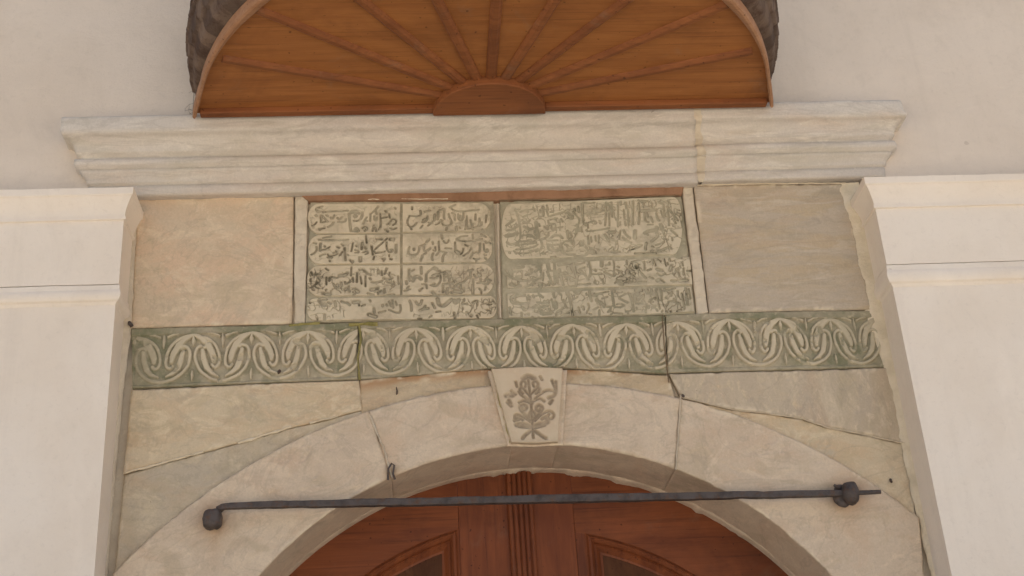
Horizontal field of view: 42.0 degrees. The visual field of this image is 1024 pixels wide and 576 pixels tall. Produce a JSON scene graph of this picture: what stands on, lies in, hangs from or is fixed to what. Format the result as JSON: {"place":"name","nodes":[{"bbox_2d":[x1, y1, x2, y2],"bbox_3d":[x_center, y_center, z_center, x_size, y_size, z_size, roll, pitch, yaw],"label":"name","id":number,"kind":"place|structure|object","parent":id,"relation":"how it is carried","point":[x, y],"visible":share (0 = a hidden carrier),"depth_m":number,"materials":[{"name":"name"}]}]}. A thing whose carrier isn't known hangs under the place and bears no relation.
{"place":"outdoors","nodes":[
{"label":"outdoors","id":0,"kind":"place"},
{"label":"ground","id":1,"kind":"structure","parent":0,"visible":0},
{"bbox_2d":[0,0,1023,189],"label":"plaster wall","id":2,"kind":"structure","parent":1,"relation":"on","point":[949,74],"depth_m":4.09,"materials":[{"name":"white paint"}]},
{"bbox_2d":[0,187,142,575],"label":"pilaster","id":3,"kind":"object","parent":2,"relation":"attached to","point":[65,258],"visible":1,"depth_m":3.49,"materials":[{"name":"beige paint"}]},
{"bbox_2d":[60,100,906,199],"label":"cornice","id":4,"kind":"structure","parent":2,"relation":"attached to","point":[161,157],"depth_m":3.90,"materials":[{"name":"stone"}]},
{"bbox_2d":[185,0,778,118],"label":"fanlight","id":5,"kind":"object","parent":4,"relation":"on","point":[259,58],"visible":1,"depth_m":3.67,"materials":[{"name":"brown wood"}]},
{"bbox_2d":[105,182,934,575],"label":"mortar bed","id":6,"kind":"object","parent":2,"relation":"attached to","point":[301,270],"visible":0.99,"depth_m":3.74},
{"bbox_2d":[302,187,683,203],"bbox_3d":[-0.058,-0.267,3.934,1.146,0.042,0.053,-2,-26,-4],"label":"brick strip","id":7,"kind":"object","parent":6,"relation":"on","point":[495,197],"visible":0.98,"depth_m":3.91,"materials":[{"name":"brick"}]},
{"bbox_2d":[850,174,1023,575],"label":"pilaster","id":8,"kind":"object","parent":2,"relation":"attached to","point":[946,253],"visible":0.98,"depth_m":3.66,"materials":[{"name":"beige paint"}]},
{"bbox_2d":[112,367,923,575],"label":"stone arch","id":9,"kind":"structure","parent":1,"relation":"on","point":[553,421],"depth_m":3.56,"materials":[{"name":"beige stone"}]},
{"bbox_2d":[115,411,361,570],"bbox_3d":[-0.706,0.547,3.528,0.626,0.414,0.098,-2,-26,-4],"label":"spandrel stone","id":10,"kind":"object","parent":9,"relation":"on","point":[155,499],"visible":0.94,"depth_m":3.48,"materials":[{"name":"beige stone"}]},
{"bbox_2d":[123,380,361,474],"bbox_3d":[-0.715,0.390,3.603,0.622,0.241,0.102,-2,-26,-4],"label":"spandrel stone","id":11,"kind":"object","parent":10,"relation":"on","point":[167,424],"visible":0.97,"depth_m":3.57,"materials":[{"name":"stone"}]},
{"bbox_2d":[131,322,357,389],"bbox_3d":[-0.735,0.202,3.690,0.619,0.175,0.108,-2,-26,-4],"label":"frieze stone","id":12,"kind":"object","parent":11,"relation":"on","point":[180,357],"visible":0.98,"depth_m":3.65,"materials":[{"name":"stone"}]},
{"bbox_2d":[131,197,294,328],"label":"stone block","id":13,"kind":"structure","parent":12,"relation":"on","point":[215,262],"depth_m":3.77,"materials":[{"name":"beige stone"}]},
{"bbox_2d":[387,463,395,479],"bbox_3d":[-0.318,0.482,3.506,0.024,0.045,0.018,-2,-26,-4],"label":"rusty nail","id":14,"kind":"object","parent":9,"relation":"attached to","point":[388,468],"visible":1,"depth_m":3.50,"materials":[{"name":"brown metal"}]},
{"bbox_2d":[360,370,490,412],"bbox_3d":[-0.237,0.304,3.676,0.358,0.119,0.100,-2,-26,-4],"label":"spandrel stone","id":15,"kind":"object","parent":9,"relation":"on","point":[377,393],"visible":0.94,"depth_m":3.64,"materials":[{"name":"beige stone"}]},
{"bbox_2d":[289,471,787,575],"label":"wooden door","id":16,"kind":"structure","parent":9,"relation":"attached to","point":[662,538],"depth_m":3.69,"materials":[{"name":"red wood"}]},
{"bbox_2d":[289,475,510,575],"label":"door leaf","id":17,"kind":"structure","parent":16,"relation":"in","point":[467,540],"depth_m":3.66,"materials":[{"name":"red wood"}]},
{"bbox_2d":[531,472,787,575],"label":"door leaf","id":18,"kind":"structure","parent":16,"relation":"in","point":[652,538],"depth_m":3.70,"materials":[{"name":"red wood"}]},
{"bbox_2d":[202,481,880,530],"bbox_3d":[0.091,0.575,3.483,1.763,0.075,0.132,-2,-26,-4],"label":"iron bar","id":19,"kind":"object","parent":9,"relation":"attached to","point":[846,494],"visible":1,"depth_m":3.45,"materials":[{"name":"black metal"}]},
{"bbox_2d":[566,370,673,396],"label":"spandrel stone","id":20,"kind":"object","parent":9,"relation":"on","point":[657,384],"visible":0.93,"depth_m":3.68,"materials":[{"name":"beige stone"}]},
{"bbox_2d":[359,316,666,381],"bbox_3d":[0.004,0.186,3.744,0.860,0.183,0.108,-2,-26,-4],"label":"frieze stone","id":21,"kind":"object","parent":20,"relation":"on","point":[632,344],"visible":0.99,"depth_m":3.70,"materials":[{"name":"stone"}]},
{"bbox_2d":[305,201,497,323],"bbox_3d":[-0.317,-0.065,3.845,0.544,0.395,0.086,-2,-26,-4],"label":"inscription tablet","id":22,"kind":"object","parent":21,"relation":"on","point":[397,261],"visible":1,"depth_m":3.80,"materials":[{"name":"stone"}]},
{"bbox_2d":[500,196,694,318],"bbox_3d":[0.236,-0.076,3.885,0.555,0.390,0.084,-2,-26,-4],"label":"inscription tablet","id":23,"kind":"object","parent":21,"relation":"on","point":[599,258],"visible":0.99,"depth_m":3.85,"materials":[{"name":"stone"}]},
{"bbox_2d":[682,399,915,514],"bbox_3d":[0.771,0.479,3.652,0.614,0.362,0.098,-2,-26,-4],"label":"spandrel stone","id":24,"kind":"object","parent":9,"relation":"on","point":[879,463],"visible":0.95,"depth_m":3.63,"materials":[{"name":"stone"}]},
{"bbox_2d":[669,368,900,441],"bbox_3d":[0.754,0.351,3.710,0.630,0.227,0.102,-2,-26,-4],"label":"spandrel stone","id":25,"kind":"object","parent":24,"relation":"on","point":[861,401],"visible":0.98,"depth_m":3.68,"materials":[{"name":"grey stone"}]},
{"bbox_2d":[665,311,883,374],"bbox_3d":[0.736,0.169,3.798,0.625,0.181,0.108,-2,-26,-4],"label":"frieze stone","id":26,"kind":"object","parent":25,"relation":"on","point":[767,341],"visible":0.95,"depth_m":3.75,"materials":[{"name":"stone"}]},
{"bbox_2d":[693,184,869,312],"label":"stone block","id":27,"kind":"structure","parent":26,"relation":"on","point":[779,248],"depth_m":3.88,"materials":[{"name":"grey stone"}]}
]}

